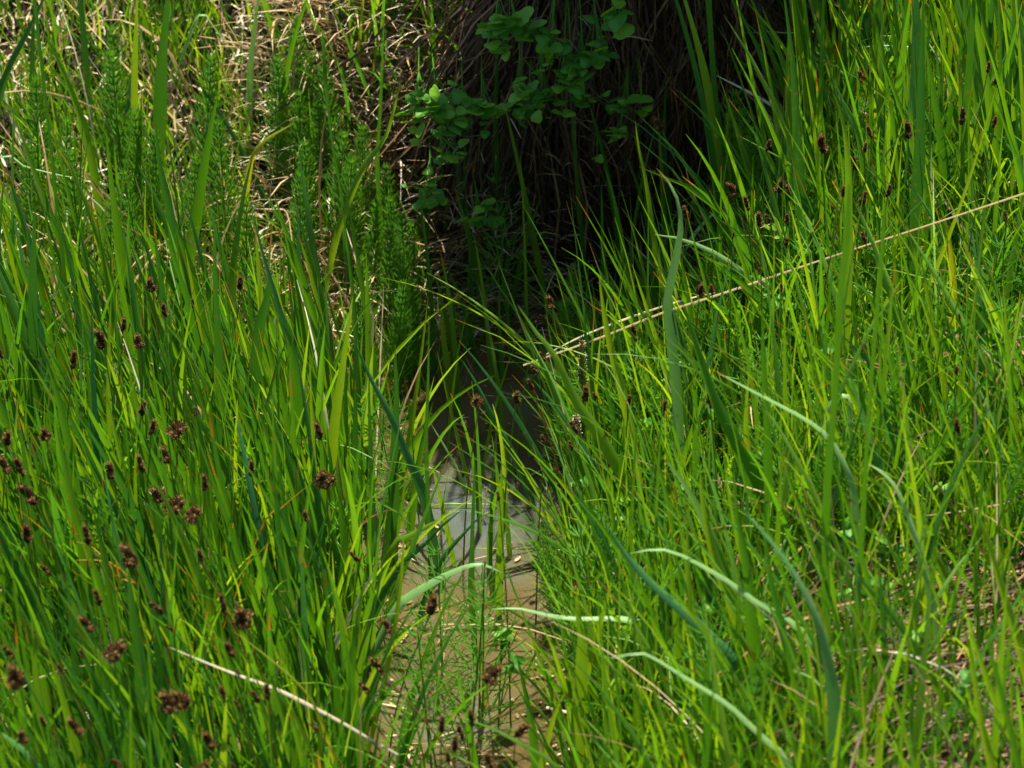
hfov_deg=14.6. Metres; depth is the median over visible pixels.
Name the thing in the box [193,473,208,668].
sedge stalk
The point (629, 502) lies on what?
clover
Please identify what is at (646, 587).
horsetail
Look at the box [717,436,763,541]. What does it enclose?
horsetail
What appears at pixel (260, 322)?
grass leaf
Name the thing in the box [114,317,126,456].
sedge stalk
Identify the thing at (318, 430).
sedge stalk
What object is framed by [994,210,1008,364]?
sedge stalk
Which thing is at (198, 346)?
grass leaf
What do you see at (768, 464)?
grass leaf
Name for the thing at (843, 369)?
grass leaf
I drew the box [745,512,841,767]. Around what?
grass leaf
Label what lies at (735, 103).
horsetail
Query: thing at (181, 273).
grass leaf
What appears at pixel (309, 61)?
horsetail
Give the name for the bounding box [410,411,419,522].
grass leaf
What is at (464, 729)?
grass leaf
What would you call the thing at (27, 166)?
grass leaf
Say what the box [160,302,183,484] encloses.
sedge stalk
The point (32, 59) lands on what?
grass leaf
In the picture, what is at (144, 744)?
grass leaf
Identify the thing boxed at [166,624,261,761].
sedge stalk
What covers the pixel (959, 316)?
sedge stalk
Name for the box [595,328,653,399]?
horsetail
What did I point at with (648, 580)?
grass leaf
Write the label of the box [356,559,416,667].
horsetail
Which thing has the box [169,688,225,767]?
sedge stalk
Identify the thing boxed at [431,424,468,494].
grass leaf
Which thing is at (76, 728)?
sedge stalk
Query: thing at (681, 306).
dry stalk
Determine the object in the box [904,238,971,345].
horsetail
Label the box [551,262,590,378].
horsetail
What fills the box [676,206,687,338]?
sedge stalk
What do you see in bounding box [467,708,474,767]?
sedge stalk
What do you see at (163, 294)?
grass leaf
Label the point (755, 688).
horsetail
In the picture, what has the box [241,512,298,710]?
grass leaf
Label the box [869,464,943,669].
grass leaf
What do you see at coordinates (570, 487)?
grass leaf
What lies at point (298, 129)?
horsetail
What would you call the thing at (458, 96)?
round leaved plant
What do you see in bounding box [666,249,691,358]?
grass leaf
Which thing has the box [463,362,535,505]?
grass leaf
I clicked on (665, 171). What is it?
grass leaf
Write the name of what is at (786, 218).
sedge stalk
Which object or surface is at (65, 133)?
horsetail
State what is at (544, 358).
sedge stalk
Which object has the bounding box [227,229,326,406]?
grass leaf
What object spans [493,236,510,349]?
grass leaf
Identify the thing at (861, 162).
grass leaf
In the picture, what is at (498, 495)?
sedge stalk
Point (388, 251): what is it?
horsetail
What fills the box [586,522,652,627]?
horsetail
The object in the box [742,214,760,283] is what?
sedge stalk
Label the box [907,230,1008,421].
grass leaf
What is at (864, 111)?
sedge stalk
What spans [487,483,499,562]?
grass leaf
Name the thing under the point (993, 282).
grass leaf
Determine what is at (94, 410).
grass leaf
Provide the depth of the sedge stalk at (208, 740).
3.42 m
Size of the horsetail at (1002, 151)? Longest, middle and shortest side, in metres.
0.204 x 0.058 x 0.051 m
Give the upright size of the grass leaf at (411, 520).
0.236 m
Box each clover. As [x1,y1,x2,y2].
[491,652,525,742]
[492,626,517,712]
[570,476,587,566]
[605,509,625,568]
[617,497,637,533]
[637,417,652,446]
[662,425,670,468]
[665,653,689,723]
[696,605,714,621]
[757,275,775,323]
[763,223,799,249]
[771,292,794,367]
[812,344,833,396]
[831,588,851,623]
[835,517,855,568]
[870,576,893,607]
[875,535,903,591]
[912,626,924,680]
[933,481,947,551]
[941,681,972,759]
[959,669,985,726]
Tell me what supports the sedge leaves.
on the ground at (232, 14)
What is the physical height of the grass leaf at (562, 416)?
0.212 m
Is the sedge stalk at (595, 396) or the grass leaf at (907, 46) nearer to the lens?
the sedge stalk at (595, 396)
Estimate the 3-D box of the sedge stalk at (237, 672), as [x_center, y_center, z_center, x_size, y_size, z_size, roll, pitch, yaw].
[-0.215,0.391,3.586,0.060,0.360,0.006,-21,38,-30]
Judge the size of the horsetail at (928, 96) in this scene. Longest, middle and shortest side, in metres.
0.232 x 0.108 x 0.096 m
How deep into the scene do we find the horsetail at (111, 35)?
4.65 m
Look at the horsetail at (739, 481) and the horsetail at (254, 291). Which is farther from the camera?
the horsetail at (254, 291)
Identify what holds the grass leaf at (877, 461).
on the ground at (232, 14)
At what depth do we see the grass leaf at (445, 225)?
4.66 m
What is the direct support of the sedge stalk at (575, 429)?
on the ground at (232, 14)
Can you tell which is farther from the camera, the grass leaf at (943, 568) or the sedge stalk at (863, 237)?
the sedge stalk at (863, 237)
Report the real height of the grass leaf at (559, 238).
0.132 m
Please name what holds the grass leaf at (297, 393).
on the ground at (232, 14)
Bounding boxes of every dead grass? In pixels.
[193,0,651,383]
[257,0,958,291]
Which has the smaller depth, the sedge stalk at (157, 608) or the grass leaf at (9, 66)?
the sedge stalk at (157, 608)
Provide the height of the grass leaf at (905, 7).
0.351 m
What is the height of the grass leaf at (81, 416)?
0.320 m
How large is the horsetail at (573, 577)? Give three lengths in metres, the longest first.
0.238 x 0.110 x 0.099 m
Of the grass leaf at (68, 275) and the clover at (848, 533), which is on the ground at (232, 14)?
the grass leaf at (68, 275)
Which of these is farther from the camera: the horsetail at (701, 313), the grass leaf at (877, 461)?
the horsetail at (701, 313)
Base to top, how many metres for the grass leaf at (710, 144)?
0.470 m
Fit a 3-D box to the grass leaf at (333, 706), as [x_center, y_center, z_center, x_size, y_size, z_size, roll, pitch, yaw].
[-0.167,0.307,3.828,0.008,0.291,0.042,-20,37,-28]
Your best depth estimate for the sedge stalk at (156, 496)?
3.82 m
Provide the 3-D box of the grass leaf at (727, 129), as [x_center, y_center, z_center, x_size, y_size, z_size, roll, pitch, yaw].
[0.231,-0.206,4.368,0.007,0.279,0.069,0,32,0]
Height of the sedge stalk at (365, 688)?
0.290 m
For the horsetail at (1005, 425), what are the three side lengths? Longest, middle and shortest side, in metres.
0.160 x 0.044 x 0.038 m
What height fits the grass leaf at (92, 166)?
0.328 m
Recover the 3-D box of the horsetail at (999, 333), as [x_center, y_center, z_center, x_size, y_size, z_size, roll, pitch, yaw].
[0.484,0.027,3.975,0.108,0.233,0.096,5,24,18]
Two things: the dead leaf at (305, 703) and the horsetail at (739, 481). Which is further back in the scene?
the horsetail at (739, 481)
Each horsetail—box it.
[15,142,47,237]
[16,71,58,222]
[47,116,86,232]
[58,146,96,261]
[90,198,131,310]
[94,49,137,200]
[95,25,130,138]
[116,168,154,281]
[120,105,160,229]
[137,129,176,250]
[175,152,212,268]
[184,53,228,183]
[203,117,249,246]
[229,192,265,334]
[240,254,275,346]
[256,53,302,212]
[278,88,321,206]
[279,169,323,291]
[281,13,319,140]
[286,138,328,286]
[288,51,328,170]
[304,97,337,216]
[307,713,371,767]
[309,62,355,194]
[312,130,359,286]
[316,501,391,602]
[325,154,371,281]
[341,253,385,366]
[348,122,376,239]
[349,378,436,498]
[352,302,387,388]
[355,463,416,558]
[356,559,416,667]
[357,200,391,315]
[362,615,490,767]
[372,162,405,271]
[373,227,399,335]
[373,399,436,491]
[377,278,417,392]
[378,194,410,289]
[382,260,424,369]
[383,236,423,341]
[384,211,428,318]
[395,538,496,683]
[396,278,440,382]
[405,220,432,313]
[409,195,438,292]
[419,585,527,759]
[422,563,544,728]
[455,172,547,298]
[466,200,540,331]
[481,152,554,273]
[520,367,578,476]
[525,536,575,655]
[537,393,586,477]
[538,523,575,613]
[542,518,641,693]
[545,299,575,418]
[546,354,617,451]
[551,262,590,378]
[567,406,614,485]
[571,298,608,381]
[586,340,659,454]
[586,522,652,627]
[590,339,672,456]
[590,613,661,741]
[592,574,673,709]
[593,504,644,656]
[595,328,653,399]
[604,322,633,402]
[605,358,642,455]
[625,296,662,359]
[634,469,677,568]
[634,505,701,635]
[641,593,776,761]
[645,713,677,766]
[647,386,704,469]
[656,320,690,454]
[658,267,698,367]
[658,463,709,591]
[663,417,689,481]
[667,440,688,493]
[680,541,809,686]
[682,309,714,404]
[683,350,706,424]
[688,249,753,331]
[692,247,717,321]
[693,299,719,370]
[696,376,718,451]
[701,302,780,406]
[703,113,746,249]
[703,224,735,309]
[706,88,759,221]
[706,259,750,378]
[708,190,775,329]
[710,107,762,228]
[710,301,746,412]
[714,362,740,456]
[714,381,737,453]
[714,657,772,767]
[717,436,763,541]
[719,426,764,579]
[732,126,768,259]
[732,332,811,452]
[732,417,836,556]
[742,347,777,477]
[757,223,778,337]
[758,159,790,258]
[758,390,804,535]
[766,219,872,379]
[771,184,814,265]
[773,439,859,558]
[775,221,820,336]
[775,241,809,373]
[776,202,815,296]
[776,256,814,384]
[776,338,816,452]
[789,416,805,468]
[795,431,849,581]
[799,272,837,394]
[801,41,833,129]
[803,251,824,298]
[805,372,838,461]
[808,196,827,299]
[822,462,852,551]
[826,65,881,185]
[826,169,837,213]
[827,40,896,175]
[827,252,841,356]
[831,164,864,248]
[835,437,877,555]
[840,56,867,156]
[845,393,874,485]
[852,91,934,205]
[852,204,926,350]
[856,137,928,238]
[876,234,905,324]
[882,376,918,510]
[898,295,940,396]
[898,398,958,584]
[901,355,932,458]
[902,294,931,433]
[904,134,958,218]
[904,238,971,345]
[908,324,968,437]
[920,143,966,274]
[927,441,954,539]
[930,374,952,436]
[940,232,1023,399]
[943,74,964,140]
[944,396,994,542]
[950,306,988,415]
[955,251,971,303]
[958,201,989,349]
[959,298,1023,461]
[967,142,1010,224]
[969,216,1023,317]
[974,295,1023,412]
[989,235,1023,347]
[991,265,1022,304]
[997,210,1017,276]
[999,417,1023,451]
[1006,443,1023,530]
[1009,203,1018,237]
[1009,260,1023,324]
[1014,327,1023,408]
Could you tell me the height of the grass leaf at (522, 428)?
0.275 m
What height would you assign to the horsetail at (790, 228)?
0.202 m
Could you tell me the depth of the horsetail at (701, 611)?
3.61 m
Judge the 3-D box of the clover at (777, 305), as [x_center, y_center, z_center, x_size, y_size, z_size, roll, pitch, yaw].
[0.275,-0.016,4.133,0.026,0.181,0.045,0,32,0]
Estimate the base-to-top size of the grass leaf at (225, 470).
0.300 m
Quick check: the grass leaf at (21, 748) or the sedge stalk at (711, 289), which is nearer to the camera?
the grass leaf at (21, 748)
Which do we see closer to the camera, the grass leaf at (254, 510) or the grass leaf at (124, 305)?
the grass leaf at (254, 510)
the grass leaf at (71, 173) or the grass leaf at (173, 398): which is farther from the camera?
the grass leaf at (71, 173)
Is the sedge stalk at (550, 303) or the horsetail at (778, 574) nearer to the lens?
the horsetail at (778, 574)
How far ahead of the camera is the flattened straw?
3.69 m
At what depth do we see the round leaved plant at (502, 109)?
4.42 m
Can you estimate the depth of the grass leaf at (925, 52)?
4.40 m
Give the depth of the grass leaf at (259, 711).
3.69 m
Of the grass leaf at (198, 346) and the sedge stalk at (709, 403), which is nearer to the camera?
the sedge stalk at (709, 403)
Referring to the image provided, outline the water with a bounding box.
[216,274,592,767]
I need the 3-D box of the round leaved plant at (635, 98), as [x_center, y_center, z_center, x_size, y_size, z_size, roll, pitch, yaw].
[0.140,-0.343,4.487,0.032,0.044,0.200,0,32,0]
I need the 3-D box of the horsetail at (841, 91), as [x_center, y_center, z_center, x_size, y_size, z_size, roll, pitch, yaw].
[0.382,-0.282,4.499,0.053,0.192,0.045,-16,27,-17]
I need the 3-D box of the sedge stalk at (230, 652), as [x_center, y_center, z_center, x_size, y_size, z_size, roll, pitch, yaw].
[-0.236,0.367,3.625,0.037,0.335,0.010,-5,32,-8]
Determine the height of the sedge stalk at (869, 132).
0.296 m
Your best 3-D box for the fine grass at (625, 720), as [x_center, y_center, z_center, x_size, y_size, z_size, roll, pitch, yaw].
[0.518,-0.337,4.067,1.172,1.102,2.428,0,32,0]
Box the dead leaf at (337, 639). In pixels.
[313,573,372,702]
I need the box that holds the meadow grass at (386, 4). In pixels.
[284,0,997,767]
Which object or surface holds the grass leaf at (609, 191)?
on the ground at (232, 14)
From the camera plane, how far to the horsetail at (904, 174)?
4.30 m
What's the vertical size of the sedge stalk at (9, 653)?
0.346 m
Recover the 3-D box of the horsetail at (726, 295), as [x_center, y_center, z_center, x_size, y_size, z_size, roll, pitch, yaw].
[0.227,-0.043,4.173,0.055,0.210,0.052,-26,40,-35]
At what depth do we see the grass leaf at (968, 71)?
4.20 m
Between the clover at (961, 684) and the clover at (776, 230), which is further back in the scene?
the clover at (776, 230)
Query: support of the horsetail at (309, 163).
on the ground at (232, 14)
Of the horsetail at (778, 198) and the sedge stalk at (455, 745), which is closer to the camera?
the sedge stalk at (455, 745)
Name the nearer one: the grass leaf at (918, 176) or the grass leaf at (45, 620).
the grass leaf at (45, 620)
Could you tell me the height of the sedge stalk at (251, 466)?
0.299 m
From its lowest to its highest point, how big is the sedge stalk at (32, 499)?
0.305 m
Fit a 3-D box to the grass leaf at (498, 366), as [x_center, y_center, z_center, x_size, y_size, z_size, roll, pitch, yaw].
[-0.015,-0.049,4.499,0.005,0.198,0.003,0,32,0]
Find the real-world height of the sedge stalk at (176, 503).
0.299 m
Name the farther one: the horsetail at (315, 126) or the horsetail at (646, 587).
the horsetail at (315, 126)
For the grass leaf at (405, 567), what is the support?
on the ground at (232, 14)
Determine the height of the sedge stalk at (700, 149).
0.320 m
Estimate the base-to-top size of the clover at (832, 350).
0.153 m
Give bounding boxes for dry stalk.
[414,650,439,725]
[481,486,486,519]
[523,193,1023,365]
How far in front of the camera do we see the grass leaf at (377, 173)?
4.54 m
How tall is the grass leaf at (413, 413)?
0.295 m
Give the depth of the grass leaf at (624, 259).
4.23 m
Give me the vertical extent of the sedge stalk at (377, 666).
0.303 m
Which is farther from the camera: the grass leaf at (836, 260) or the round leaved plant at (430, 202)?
the round leaved plant at (430, 202)
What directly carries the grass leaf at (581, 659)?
on the ground at (232, 14)
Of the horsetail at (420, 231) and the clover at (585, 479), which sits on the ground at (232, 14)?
the clover at (585, 479)
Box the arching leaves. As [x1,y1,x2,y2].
[0,0,1023,767]
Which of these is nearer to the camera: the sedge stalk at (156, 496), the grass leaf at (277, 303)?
the sedge stalk at (156, 496)
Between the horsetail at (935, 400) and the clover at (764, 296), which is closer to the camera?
the horsetail at (935, 400)
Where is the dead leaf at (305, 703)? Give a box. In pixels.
[170,647,397,754]
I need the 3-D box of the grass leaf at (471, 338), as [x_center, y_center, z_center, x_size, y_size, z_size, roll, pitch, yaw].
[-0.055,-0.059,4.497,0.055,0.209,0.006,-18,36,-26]
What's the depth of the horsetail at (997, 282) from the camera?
4.12 m
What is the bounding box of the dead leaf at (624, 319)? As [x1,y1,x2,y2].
[546,293,714,354]
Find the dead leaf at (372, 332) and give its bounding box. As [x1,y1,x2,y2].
[362,301,373,411]
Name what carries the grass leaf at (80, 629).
on the ground at (232, 14)
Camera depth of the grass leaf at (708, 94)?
4.29 m
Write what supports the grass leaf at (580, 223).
on the ground at (232, 14)
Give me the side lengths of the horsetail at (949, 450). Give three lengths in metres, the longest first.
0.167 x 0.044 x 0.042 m
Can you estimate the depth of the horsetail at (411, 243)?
4.59 m
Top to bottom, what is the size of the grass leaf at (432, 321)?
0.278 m
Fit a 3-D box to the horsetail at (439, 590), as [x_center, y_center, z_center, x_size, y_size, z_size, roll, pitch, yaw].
[-0.067,0.246,3.997,0.097,0.235,0.109,-20,43,-20]
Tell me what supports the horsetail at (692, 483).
on the ground at (232, 14)
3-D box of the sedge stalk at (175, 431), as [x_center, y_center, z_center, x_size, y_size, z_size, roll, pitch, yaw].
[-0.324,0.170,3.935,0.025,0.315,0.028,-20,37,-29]
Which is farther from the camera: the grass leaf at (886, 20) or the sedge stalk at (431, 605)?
the grass leaf at (886, 20)
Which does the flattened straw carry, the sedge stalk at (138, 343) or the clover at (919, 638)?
the clover at (919, 638)
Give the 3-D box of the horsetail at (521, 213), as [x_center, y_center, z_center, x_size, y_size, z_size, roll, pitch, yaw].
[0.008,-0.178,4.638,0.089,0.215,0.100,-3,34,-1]
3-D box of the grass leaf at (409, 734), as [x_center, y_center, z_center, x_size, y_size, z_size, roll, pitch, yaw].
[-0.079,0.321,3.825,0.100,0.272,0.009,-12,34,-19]
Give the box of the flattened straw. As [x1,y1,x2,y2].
[587,99,1023,767]
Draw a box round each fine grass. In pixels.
[0,0,507,767]
[435,0,1023,767]
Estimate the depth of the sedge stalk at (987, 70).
4.19 m
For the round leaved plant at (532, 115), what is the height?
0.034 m
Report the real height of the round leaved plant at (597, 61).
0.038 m
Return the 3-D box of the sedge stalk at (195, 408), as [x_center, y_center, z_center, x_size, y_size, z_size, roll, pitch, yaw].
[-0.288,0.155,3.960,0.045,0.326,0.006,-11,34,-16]
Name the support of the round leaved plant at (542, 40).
on the ground at (232, 14)
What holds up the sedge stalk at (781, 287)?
on the ground at (232, 14)
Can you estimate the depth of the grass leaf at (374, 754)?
3.65 m
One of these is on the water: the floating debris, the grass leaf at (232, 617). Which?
the floating debris
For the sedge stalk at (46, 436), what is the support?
on the ground at (232, 14)
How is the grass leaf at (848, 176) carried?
on the ground at (232, 14)
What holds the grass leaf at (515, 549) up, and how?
on the water
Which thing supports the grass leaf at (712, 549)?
on the ground at (232, 14)
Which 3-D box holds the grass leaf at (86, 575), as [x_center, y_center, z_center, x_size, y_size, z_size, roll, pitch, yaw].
[-0.388,0.239,3.832,0.151,0.312,0.012,-4,32,-6]
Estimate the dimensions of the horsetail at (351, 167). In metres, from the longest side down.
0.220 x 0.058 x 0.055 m
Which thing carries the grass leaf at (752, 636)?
on the ground at (232, 14)
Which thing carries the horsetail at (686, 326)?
on the ground at (232, 14)
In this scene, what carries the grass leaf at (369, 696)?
on the ground at (232, 14)
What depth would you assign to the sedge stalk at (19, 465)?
3.72 m
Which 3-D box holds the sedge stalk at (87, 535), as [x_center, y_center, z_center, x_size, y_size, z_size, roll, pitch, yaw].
[-0.349,0.278,3.751,0.097,0.336,0.009,9,33,14]
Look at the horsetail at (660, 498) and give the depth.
3.94 m
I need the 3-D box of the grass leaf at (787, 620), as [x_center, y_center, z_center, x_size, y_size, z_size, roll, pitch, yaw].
[0.213,0.244,3.615,0.218,0.230,0.007,0,32,0]
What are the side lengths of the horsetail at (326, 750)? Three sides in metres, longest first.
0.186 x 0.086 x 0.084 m
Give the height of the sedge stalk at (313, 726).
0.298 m
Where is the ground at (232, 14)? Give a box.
[0,0,1017,767]
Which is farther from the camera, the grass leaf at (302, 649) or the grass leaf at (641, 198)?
the grass leaf at (641, 198)
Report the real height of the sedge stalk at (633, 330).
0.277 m
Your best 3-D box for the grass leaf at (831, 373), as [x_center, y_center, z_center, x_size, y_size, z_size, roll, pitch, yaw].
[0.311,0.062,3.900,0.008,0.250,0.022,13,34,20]
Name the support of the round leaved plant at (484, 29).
on the ground at (232, 14)
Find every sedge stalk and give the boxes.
[0,346,29,457]
[0,456,32,556]
[2,430,11,562]
[2,644,69,762]
[5,662,46,767]
[12,455,54,713]
[16,482,81,602]
[17,728,34,767]
[22,522,53,661]
[30,627,103,763]
[37,513,66,585]
[38,564,104,649]
[38,715,69,767]
[39,426,54,497]
[57,663,106,767]
[63,348,77,528]
[66,716,98,767]
[78,615,141,731]
[80,649,145,767]
[81,524,178,759]
[92,588,145,742]
[94,328,128,521]
[101,638,158,744]
[106,461,143,620]
[112,758,123,767]
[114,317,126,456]
[119,541,179,687]
[133,332,154,451]
[135,454,152,572]
[137,399,146,449]
[143,419,156,611]
[145,276,168,423]
[149,486,235,609]
[149,601,250,767]
[158,689,223,767]
[159,444,199,615]
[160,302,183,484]
[162,493,259,725]
[164,418,188,525]
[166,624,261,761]
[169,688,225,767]
[183,505,235,608]
[191,298,215,418]
[193,406,233,572]
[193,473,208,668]
[196,548,247,657]
[196,760,209,767]
[202,730,216,767]
[218,593,288,767]
[218,684,263,767]
[224,641,256,766]
[227,275,242,428]
[230,605,281,765]
[233,699,256,767]
[236,669,269,767]
[248,460,268,558]
[250,689,279,767]
[264,682,289,767]
[303,510,339,684]
[309,723,344,767]
[313,421,370,665]
[314,469,335,622]
[348,551,436,767]
[357,680,419,767]
[368,656,453,766]
[381,618,425,767]
[388,593,438,766]
[437,714,445,767]
[444,748,451,767]
[451,734,459,767]
[456,723,471,767]
[462,394,484,571]
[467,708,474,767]
[478,561,485,728]
[481,663,503,760]
[483,752,496,767]
[495,490,511,728]
[503,390,520,522]
[513,723,530,767]
[515,314,541,480]
[527,378,570,564]
[530,365,576,545]
[535,435,544,633]
[537,350,577,531]
[546,293,579,392]
[559,384,588,635]
[567,440,597,601]
[568,419,614,580]
[592,392,616,490]
[624,394,631,465]
[629,324,637,475]
[646,399,667,573]
[652,116,707,246]
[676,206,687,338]
[678,147,701,296]
[686,283,714,469]
[687,283,705,420]
[706,391,720,619]
[726,182,767,381]
[727,231,734,362]
[740,139,771,313]
[742,195,755,364]
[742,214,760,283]
[756,211,763,414]
[764,213,780,266]
[764,213,789,336]
[774,177,789,233]
[777,237,789,341]
[779,283,793,395]
[811,185,844,392]
[817,132,827,284]
[851,69,864,162]
[851,189,868,307]
[852,155,858,206]
[854,65,871,188]
[860,231,878,362]
[862,141,867,324]
[866,124,873,304]
[866,183,891,376]
[904,120,912,306]
[947,365,958,561]
[954,417,980,614]
[956,60,990,236]
[957,106,966,266]
[958,313,983,433]
[960,115,997,310]
[993,77,1017,201]
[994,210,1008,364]
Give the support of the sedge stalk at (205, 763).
on the ground at (232, 14)
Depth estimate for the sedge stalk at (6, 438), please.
3.83 m
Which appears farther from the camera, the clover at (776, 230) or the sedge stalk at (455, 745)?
the clover at (776, 230)
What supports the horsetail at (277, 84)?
on the ground at (232, 14)
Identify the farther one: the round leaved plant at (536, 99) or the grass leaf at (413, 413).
the round leaved plant at (536, 99)
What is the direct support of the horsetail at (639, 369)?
on the ground at (232, 14)
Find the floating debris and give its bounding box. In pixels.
[381,293,571,767]
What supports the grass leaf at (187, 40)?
on the ground at (232, 14)
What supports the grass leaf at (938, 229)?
on the ground at (232, 14)
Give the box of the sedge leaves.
[0,81,480,767]
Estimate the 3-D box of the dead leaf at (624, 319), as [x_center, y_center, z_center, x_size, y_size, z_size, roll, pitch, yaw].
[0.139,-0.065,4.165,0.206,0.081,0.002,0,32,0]
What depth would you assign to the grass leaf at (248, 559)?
3.88 m
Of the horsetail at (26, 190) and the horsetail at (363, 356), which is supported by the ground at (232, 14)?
the horsetail at (26, 190)
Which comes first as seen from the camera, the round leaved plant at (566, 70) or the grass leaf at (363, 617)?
the grass leaf at (363, 617)
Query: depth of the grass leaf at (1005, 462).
3.83 m
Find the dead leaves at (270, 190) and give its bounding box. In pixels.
[0,0,1023,767]
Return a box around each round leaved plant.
[394,22,438,137]
[400,30,468,119]
[401,137,447,210]
[409,68,489,145]
[422,124,469,174]
[430,50,496,123]
[454,50,510,127]
[454,175,504,227]
[475,0,520,37]
[484,4,520,60]
[486,0,533,35]
[505,41,553,108]
[512,54,561,127]
[513,17,568,113]
[515,17,560,48]
[532,30,544,74]
[535,0,579,66]
[539,0,583,117]
[553,0,598,82]
[556,0,587,94]
[570,71,621,107]
[579,0,618,68]
[582,0,634,39]
[591,121,603,162]
[599,67,628,143]
[605,59,652,116]
[625,57,653,103]
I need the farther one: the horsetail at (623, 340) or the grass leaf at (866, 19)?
the grass leaf at (866, 19)
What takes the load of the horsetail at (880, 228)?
on the ground at (232, 14)
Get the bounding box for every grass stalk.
[33,0,68,348]
[322,32,351,327]
[706,0,726,209]
[822,185,849,645]
[854,204,885,666]
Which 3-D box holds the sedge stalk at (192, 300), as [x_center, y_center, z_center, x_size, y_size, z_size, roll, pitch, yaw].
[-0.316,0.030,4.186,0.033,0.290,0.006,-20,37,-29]
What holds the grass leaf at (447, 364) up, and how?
in the water
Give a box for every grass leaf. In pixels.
[0,0,43,107]
[0,155,78,178]
[1,732,41,767]
[14,554,72,713]
[16,121,117,375]
[17,508,148,671]
[24,212,54,397]
[27,210,40,440]
[29,6,34,124]
[34,333,83,525]
[40,27,106,250]
[50,183,70,291]
[52,141,106,261]
[54,416,103,647]
[58,591,135,721]
[76,218,114,422]
[78,0,92,132]
[78,262,123,399]
[79,326,84,506]
[79,542,155,664]
[81,560,137,685]
[91,303,104,542]
[104,690,157,767]
[111,252,127,472]
[113,240,138,392]
[117,509,192,729]
[122,30,140,158]
[124,233,150,444]
[127,569,162,763]
[130,91,141,245]
[131,0,137,167]
[131,256,147,441]
[134,466,190,635]
[143,499,174,633]
[152,207,215,424]
[153,0,169,186]
[154,231,175,360]
[154,327,194,451]
[155,122,199,412]
[159,528,166,679]
[165,217,193,341]
[167,14,238,104]
[169,553,219,662]
[183,388,262,588]
[186,93,218,266]
[191,75,286,263]
[199,565,287,767]
[212,482,312,655]
[213,211,225,529]
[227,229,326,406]
[232,630,334,764]
[235,412,275,644]
[238,123,293,290]
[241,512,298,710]
[243,632,268,744]
[244,258,283,392]
[245,0,259,158]
[245,280,270,444]
[254,214,305,423]
[261,0,288,94]
[267,438,272,485]
[268,515,309,701]
[276,0,307,207]
[281,319,304,458]
[296,348,332,626]
[297,343,328,423]
[298,234,328,413]
[323,81,400,297]
[325,297,352,517]
[325,568,335,730]
[332,561,354,638]
[336,461,349,613]
[337,504,349,599]
[340,197,361,414]
[341,408,355,510]
[351,594,422,767]
[353,615,398,767]
[354,341,444,588]
[356,558,391,662]
[358,436,371,545]
[360,591,375,628]
[367,509,462,634]
[367,563,500,670]
[371,713,381,767]
[375,35,383,280]
[375,512,454,590]
[375,677,415,767]
[376,456,448,637]
[382,493,483,586]
[385,372,392,548]
[385,375,494,522]
[388,351,398,566]
[395,677,413,767]
[399,302,427,507]
[399,593,478,767]
[405,379,433,497]
[406,384,413,436]
[406,402,432,548]
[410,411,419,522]
[411,716,426,767]
[415,511,484,625]
[417,180,436,374]
[419,676,506,767]
[425,331,431,593]
[429,663,468,744]
[430,65,468,284]
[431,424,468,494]
[431,503,530,507]
[431,625,439,715]
[435,275,459,364]
[437,352,471,493]
[439,144,453,279]
[440,305,455,406]
[443,260,478,365]
[452,356,455,415]
[453,185,483,321]
[454,350,513,474]
[455,668,478,767]
[457,313,468,346]
[458,84,467,287]
[461,343,580,543]
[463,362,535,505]
[465,189,473,318]
[468,460,477,669]
[470,273,497,327]
[477,280,505,433]
[480,548,559,550]
[481,657,487,705]
[483,402,489,425]
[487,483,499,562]
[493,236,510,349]
[497,264,500,372]
[498,608,676,678]
[501,90,551,322]
[516,653,539,767]
[518,306,666,562]
[520,157,528,373]
[522,374,538,382]
[524,633,549,681]
[528,169,533,275]
[536,383,614,508]
[538,690,566,767]
[541,410,591,582]
[545,197,567,264]
[545,371,636,525]
[569,85,588,308]
[570,576,612,761]
[571,589,587,767]
[586,96,624,303]
[599,276,642,494]
[601,186,607,353]
[602,518,776,740]
[605,169,642,361]
[608,653,791,767]
[623,131,654,305]
[625,154,656,278]
[630,118,653,269]
[630,549,823,671]
[635,121,675,334]
[638,173,666,274]
[655,234,787,317]
[657,104,667,276]
[658,170,683,484]
[660,455,730,621]
[662,83,674,248]
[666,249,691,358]
[672,306,691,424]
[675,0,724,239]
[678,203,732,273]
[683,0,744,302]
[683,305,774,562]
[687,136,756,357]
[700,470,743,659]
[701,649,713,767]
[715,371,859,580]
[723,97,729,209]
[733,470,761,711]
[743,373,757,589]
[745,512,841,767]
[752,31,838,129]
[758,280,841,408]
[761,311,772,623]
[784,0,812,312]
[790,0,809,126]
[803,0,816,134]
[814,394,851,485]
[815,598,841,767]
[816,232,865,393]
[817,318,853,392]
[829,324,934,467]
[830,343,832,520]
[832,90,852,400]
[840,97,896,345]
[846,0,855,154]
[846,44,958,112]
[846,364,899,539]
[856,466,963,607]
[858,35,951,123]
[860,0,869,53]
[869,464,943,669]
[875,0,886,151]
[878,556,897,742]
[883,0,891,97]
[891,366,996,540]
[901,0,907,54]
[907,0,917,211]
[907,0,924,322]
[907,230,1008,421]
[909,184,968,313]
[909,231,938,334]
[911,0,925,79]
[932,0,958,144]
[940,210,958,353]
[949,477,1023,684]
[954,604,995,767]
[956,0,975,208]
[956,251,1019,339]
[963,0,975,149]
[966,274,1001,338]
[966,365,1017,585]
[974,231,1023,421]
[1002,0,1020,139]
[1007,0,1018,68]
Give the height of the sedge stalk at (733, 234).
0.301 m

